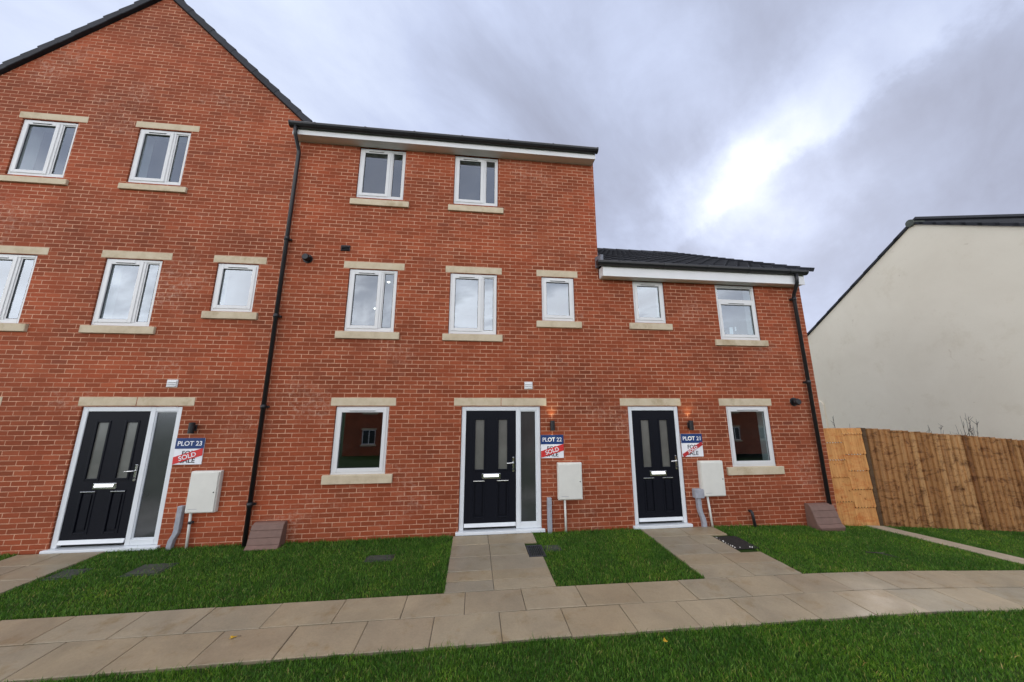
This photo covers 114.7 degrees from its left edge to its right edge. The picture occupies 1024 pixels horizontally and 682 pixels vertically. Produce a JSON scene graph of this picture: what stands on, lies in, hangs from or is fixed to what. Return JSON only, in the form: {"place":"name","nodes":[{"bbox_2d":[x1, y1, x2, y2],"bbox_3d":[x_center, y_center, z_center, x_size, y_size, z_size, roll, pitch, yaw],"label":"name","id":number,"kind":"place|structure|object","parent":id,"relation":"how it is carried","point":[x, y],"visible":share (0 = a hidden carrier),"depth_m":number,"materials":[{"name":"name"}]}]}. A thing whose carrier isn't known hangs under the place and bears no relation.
{"place":"outdoors","nodes":[
{"label":"outdoors","id":0,"kind":"place"},
{"bbox_2d":[0,551,104,593],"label":"path","id":1,"kind":"structure","parent":0,"point":[17,570],"depth_m":4.54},
{"bbox_2d":[444,533,555,593],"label":"path","id":2,"kind":"structure","parent":0,"point":[511,562],"depth_m":4.54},
{"bbox_2d":[0,541,1023,681],"bbox_3d":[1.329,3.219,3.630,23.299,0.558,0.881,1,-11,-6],"label":"path","id":3,"kind":"structure","parent":0,"point":[35,649],"depth_m":3.44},
{"bbox_2d":[0,459,1023,681],"bbox_3d":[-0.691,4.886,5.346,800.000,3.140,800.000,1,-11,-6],"label":"ground","id":4,"kind":"structure","parent":0,"point":[989,675],"depth_m":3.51,"materials":[{"name":"green plant"}]},
{"bbox_2d":[42,568,92,580],"bbox_3d":[-5.875,3.100,4.337,0.340,0.054,0.280,1,-11,-6],"label":"inspection cover","id":5,"kind":"object","parent":4,"relation":"on","point":[55,576],"visible":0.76,"depth_m":4.31,"materials":[{"name":"metal"}]},
{"bbox_2d":[120,562,179,576],"bbox_3d":[-4.913,3.124,4.463,0.460,0.054,0.340,1,-11,-6],"label":"inspection cover","id":6,"kind":"object","parent":4,"relation":"on","point":[141,569],"visible":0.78,"depth_m":4.44,"materials":[{"name":"metal"}]},
{"bbox_2d":[0,0,312,555],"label":"terraced house","id":7,"kind":"structure","parent":4,"relation":"on","point":[148,151],"depth_m":5.85,"materials":[{"name":"red brick"}]},
{"bbox_2d":[0,254,36,322],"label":"window","id":8,"kind":"structure","parent":7,"relation":"in","point":[16,271],"depth_m":5.67,"materials":[{"name":"white plastic"}]},
{"bbox_2d":[7,120,77,177],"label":"window","id":9,"kind":"structure","parent":7,"relation":"in","point":[43,148],"depth_m":6.16,"materials":[{"name":"clear glass"}]},
{"bbox_2d":[56,412,150,544],"bbox_3d":[-6.478,2.145,5.235,0.914,1.991,0.115,1,-11,-6],"label":"front door","id":10,"kind":"structure","parent":7,"relation":"in","point":[99,505],"depth_m":5.23,"materials":[{"name":"black plastic"}]},
{"bbox_2d":[91,259,162,325],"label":"window","id":11,"kind":"structure","parent":7,"relation":"in","point":[128,288],"depth_m":5.88,"materials":[{"name":"clear glass"}]},
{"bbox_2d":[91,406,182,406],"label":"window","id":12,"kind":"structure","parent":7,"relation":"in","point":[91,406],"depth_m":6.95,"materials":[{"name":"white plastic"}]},
{"bbox_2d":[128,129,190,184],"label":"window","id":13,"kind":"structure","parent":7,"relation":"in","point":[160,156],"depth_m":6.39,"materials":[{"name":"white plastic"}]},
{"bbox_2d":[165,505,185,549],"bbox_3d":[-5.292,2.954,5.158,0.143,0.675,0.069,1,-11,-6],"label":"cable duct","id":14,"kind":"object","parent":7,"relation":"attached to","point":[178,523],"visible":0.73,"depth_m":5.15,"materials":[{"name":"grey plastic"}]},
{"bbox_2d":[172,438,205,464],"bbox_3d":[-5.310,1.811,5.392,0.432,0.417,0.022,1,-11,-6],"label":"sold sign","id":15,"kind":"object","parent":7,"relation":"attached to","point":[188,451],"visible":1,"depth_m":5.39,"materials":[{"name":"white plastic"}]},
{"bbox_2d":[185,513,193,548],"bbox_3d":[-5.082,2.991,5.160,0.069,0.543,0.054,1,-11,-6],"label":"supply pipe","id":16,"kind":"object","parent":7,"relation":"attached to","point":[190,522],"visible":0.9,"depth_m":5.16,"materials":[{"name":"beige plastic"}]},
{"bbox_2d":[187,422,197,433],"bbox_3d":[-5.280,1.437,5.420,0.082,0.176,0.119,1,-11,-6],"label":"wall lamp","id":17,"kind":"object","parent":7,"relation":"attached to","point":[192,427],"visible":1,"depth_m":5.38,"materials":[{"name":"black plastic"}]},
{"bbox_2d":[185,470,223,512],"bbox_3d":[-4.953,2.421,5.279,0.434,0.629,0.104,1,-11,-6],"label":"meter box","id":18,"kind":"object","parent":7,"relation":"attached to","point":[204,491],"visible":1,"depth_m":5.24,"materials":[{"name":"beige plastic"}]},
{"bbox_2d":[185,472,218,512],"bbox_3d":[-4.948,2.416,5.240,0.410,0.601,0.025,1,-11,-6],"label":"box door","id":19,"kind":"structure","parent":18,"relation":"in","point":[202,490],"depth_m":5.23,"materials":[{"name":"beige plastic"}]},
{"bbox_2d":[211,264,258,311],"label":"window","id":20,"kind":"structure","parent":7,"relation":"in","point":[234,291],"depth_m":6.10,"materials":[{"name":"clear glass"}]},
{"bbox_2d":[364,554,394,562],"bbox_3d":[-1.932,3.188,4.790,0.400,0.054,0.200,1,-11,-6],"label":"inspection cover","id":21,"kind":"object","parent":4,"relation":"on","point":[377,558],"visible":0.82,"depth_m":4.76,"materials":[{"name":"metal"}]},
{"bbox_2d":[241,120,611,547],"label":"terraced house","id":22,"kind":"structure","parent":4,"relation":"on","point":[472,341],"depth_m":6.23,"materials":[{"name":"red brick"}]},
{"bbox_2d":[243,520,287,550],"bbox_3d":[-3.892,3.130,5.190,0.478,0.464,0.249,1,-11,-6],"label":"gas meter box","id":23,"kind":"object","parent":22,"relation":"attached to","point":[266,535],"visible":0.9,"depth_m":5.17,"materials":[{"name":"brown plastic"}]},
{"bbox_2d":[330,406,388,474],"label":"window","id":24,"kind":"structure","parent":22,"relation":"in","point":[361,432],"depth_m":7.24,"materials":[{"name":"white plastic"}]},
{"bbox_2d":[344,269,397,331],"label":"window","id":25,"kind":"structure","parent":22,"relation":"in","point":[368,290],"depth_m":7.44,"materials":[{"name":"clear glass"}]},
{"bbox_2d":[357,149,405,199],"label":"window","id":26,"kind":"structure","parent":22,"relation":"in","point":[381,172],"depth_m":7.02,"materials":[{"name":"clear glass"}]},
{"bbox_2d":[449,274,496,334],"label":"window","id":27,"kind":"structure","parent":22,"relation":"in","point":[473,298],"depth_m":7.81,"materials":[{"name":"clear glass"}]},
{"bbox_2d":[454,156,497,205],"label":"window","id":28,"kind":"structure","parent":22,"relation":"in","point":[476,179],"depth_m":7.23,"materials":[{"name":"clear glass"}]},
{"bbox_2d":[463,411,515,527],"bbox_3d":[-0.384,2.269,5.904,0.914,1.976,0.115,1,-11,-6],"label":"front door","id":29,"kind":"structure","parent":22,"relation":"in","point":[490,451],"depth_m":5.90,"materials":[{"name":"black plastic"}]},
{"bbox_2d":[547,497,551,532],"bbox_3d":[0.666,3.097,5.808,0.080,0.605,0.069,1,-11,-6],"label":"cable duct","id":30,"kind":"object","parent":22,"relation":"attached to","point":[549,514],"visible":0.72,"depth_m":5.79,"materials":[{"name":"grey plastic"}]},
{"bbox_2d":[541,435,563,457],"bbox_3d":[0.743,1.945,6.055,0.429,0.410,0.022,1,-11,-6],"label":"sold sign","id":31,"kind":"object","parent":22,"relation":"attached to","point":[552,446],"visible":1,"depth_m":6.05,"materials":[{"name":"white plastic"}]},
{"bbox_2d":[550,421,554,430],"bbox_3d":[0.748,1.566,6.081,0.082,0.176,0.119,1,-11,-6],"label":"wall lamp","id":32,"kind":"object","parent":22,"relation":"attached to","point":[552,425],"visible":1,"depth_m":6.03,"materials":[{"name":"black plastic"}]},
{"bbox_2d":[541,278,574,320],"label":"window","id":33,"kind":"structure","parent":22,"relation":"in","point":[557,293],"depth_m":6.76,"materials":[{"name":"clear glass"}]},
{"bbox_2d":[564,500,566,531],"bbox_3d":[0.949,3.115,5.822,0.046,0.565,0.038,1,-11,-6],"label":"supply pipe","id":34,"kind":"object","parent":22,"relation":"attached to","point":[565,516],"visible":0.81,"depth_m":5.81,"materials":[{"name":"beige plastic"}]},
{"bbox_2d":[557,462,582,499],"bbox_3d":[1.047,2.532,5.941,0.449,0.630,0.104,1,-11,-6],"label":"meter box","id":35,"kind":"object","parent":22,"relation":"attached to","point":[569,480],"visible":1,"depth_m":5.90,"materials":[{"name":"beige plastic"}]},
{"bbox_2d":[558,464,582,499],"bbox_3d":[1.052,2.527,5.902,0.425,0.602,0.025,1,-11,-6],"label":"box door","id":36,"kind":"structure","parent":35,"relation":"in","point":[570,475],"depth_m":5.89,"materials":[{"name":"beige plastic"}]},
{"bbox_2d":[526,545,546,556],"bbox_3d":[0.364,3.227,5.001,0.248,0.064,0.382,1,-11,-6],"label":"drain grate","id":37,"kind":"object","parent":4,"relation":"on","point":[537,547],"visible":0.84,"depth_m":5.01,"materials":[{"name":"metal"}]},
{"bbox_2d":[544,545,561,551],"bbox_3d":[0.635,3.256,5.130,0.260,0.054,0.220,1,-11,-6],"label":"inspection cover","id":38,"kind":"object","parent":4,"relation":"on","point":[555,548],"visible":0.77,"depth_m":5.11,"materials":[{"name":"metal"}]},
{"bbox_2d":[595,248,837,529],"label":"terraced house","id":39,"kind":"structure","parent":4,"relation":"on","point":[676,358],"depth_m":6.64,"materials":[{"name":"red brick"}]},
{"bbox_2d":[632,281,665,322],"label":"window","id":40,"kind":"structure","parent":39,"relation":"in","point":[648,298],"depth_m":6.96,"materials":[{"name":"clear glass"}]},
{"bbox_2d":[631,411,683,521],"bbox_3d":[2.761,2.346,6.247,0.869,1.996,0.115,1,-11,-6],"label":"front door","id":41,"kind":"structure","parent":39,"relation":"in","point":[654,436],"depth_m":6.25,"materials":[{"name":"black plastic"}]},
{"bbox_2d":[687,420,693,429],"bbox_3d":[3.470,1.637,6.378,0.082,0.176,0.119,1,-11,-6],"label":"wall lamp","id":42,"kind":"object","parent":39,"relation":"attached to","point":[690,425],"visible":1,"depth_m":6.33,"materials":[{"name":"black plastic"}]},
{"bbox_2d":[680,434,703,456],"bbox_3d":[3.488,2.022,6.352,0.436,0.437,0.022,1,-11,-6],"label":"sold sign","id":43,"kind":"object","parent":39,"relation":"attached to","point":[691,445],"visible":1,"depth_m":6.35,"materials":[{"name":"white plastic"}]},
{"bbox_2d":[692,488,706,526],"bbox_3d":[3.504,3.130,6.107,0.199,0.715,0.104,1,-11,-6],"label":"cable duct","id":44,"kind":"object","parent":39,"relation":"attached to","point":[697,494],"visible":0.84,"depth_m":6.10,"materials":[{"name":"grey plastic"}]},
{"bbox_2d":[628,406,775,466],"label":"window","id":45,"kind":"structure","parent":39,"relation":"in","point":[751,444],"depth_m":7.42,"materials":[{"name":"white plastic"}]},
{"bbox_2d":[706,496,713,526],"bbox_3d":[3.695,3.193,6.120,0.083,0.568,0.038,1,-11,-6],"label":"supply pipe","id":46,"kind":"object","parent":39,"relation":"attached to","point":[710,513],"visible":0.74,"depth_m":6.11,"materials":[{"name":"beige plastic"}]},
{"bbox_2d":[697,460,725,496],"bbox_3d":[3.798,2.610,6.239,0.474,0.633,0.104,1,-11,-6],"label":"meter box","id":47,"kind":"object","parent":39,"relation":"attached to","point":[711,477],"visible":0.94,"depth_m":6.20,"materials":[{"name":"beige plastic"}]},
{"bbox_2d":[700,462,725,495],"bbox_3d":[3.802,2.605,6.202,0.450,0.605,0.019,1,-11,-6],"label":"box door","id":48,"kind":"structure","parent":47,"relation":"in","point":[712,473],"depth_m":6.19,"materials":[{"name":"beige plastic"}]},
{"bbox_2d":[724,327,737,333],"bbox_3d":[4.732,-0.160,7.074,0.280,0.298,0.038,1,-11,-6],"label":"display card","id":49,"kind":"object","parent":39,"relation":"in","point":[731,331],"visible":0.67,"depth_m":7.07,"materials":[{"name":"white paper"}]},
{"bbox_2d":[715,285,759,339],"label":"window","id":50,"kind":"structure","parent":39,"relation":"in","point":[736,308],"depth_m":7.28,"materials":[{"name":"white plastic"}]},
{"bbox_2d":[804,502,845,530],"bbox_3d":[5.959,3.377,6.248,0.518,0.496,0.279,1,-11,-6],"label":"gas meter box","id":51,"kind":"object","parent":39,"relation":"attached to","point":[823,516],"visible":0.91,"depth_m":6.22,"materials":[{"name":"brown plastic"}]},
{"bbox_2d":[715,536,758,548],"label":"soil","id":52,"kind":"structure","parent":4,"relation":"on","point":[736,542],"depth_m":5.38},
{"bbox_2d":[748,510,756,526],"bbox_3d":[4.530,3.350,6.169,0.099,0.334,0.080,1,-11,-6],"label":"pipe stub","id":53,"kind":"object","parent":4,"relation":"on","point":[753,517],"visible":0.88,"depth_m":6.14,"materials":[{"name":"black plastic"}]},
{"bbox_2d":[823,428,879,525],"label":"side gate","id":54,"kind":"structure","parent":4,"relation":"on","point":[846,478],"depth_m":6.66,"materials":[{"name":"brown wood"}]},
{"bbox_2d":[866,551,898,557],"bbox_3d":[5.688,3.272,5.064,0.362,0.029,0.100,-5,-12,26],"label":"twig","id":55,"kind":"object","parent":4,"relation":"on","point":[880,553],"visible":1,"depth_m":5.05,"materials":[{"name":"brown wood"}]},
{"bbox_2d":[807,214,1023,470],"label":"rendered house","id":56,"kind":"structure","parent":4,"relation":"on","point":[918,325],"depth_m":11.45,"materials":[{"name":"white paint"}]},
{"bbox_2d":[861,428,1023,531],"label":"wooden fence","id":57,"kind":"object","parent":4,"relation":"on","point":[919,479],"visible":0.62,"depth_m":6.89,"materials":[{"name":"brown wood"}]},
{"bbox_2d":[952,415,978,435],"bbox_3d":[10.825,2.939,7.657,0.664,2.473,0.240,1,-11,-6],"label":"bare shrub","id":58,"kind":"object","parent":4,"relation":"on","point":[970,428],"visible":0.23,"depth_m":7.80,"materials":[{"name":"plant"}]},
{"bbox_2d":[0,0,1023,332],"label":"sky","id":59,"kind":"structure","parent":0,"point":[802,133],"materials":[{"name":"grey"}]},
{"bbox_2d":[641,527,801,578],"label":"path","id":60,"kind":"structure","parent":0,"point":[704,551],"depth_m":4.89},
{"bbox_2d":[868,525,1023,563],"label":"path","id":61,"kind":"structure","parent":0,"point":[1006,557],"depth_m":5.63,"materials":[{"name":"concrete"}]}
]}

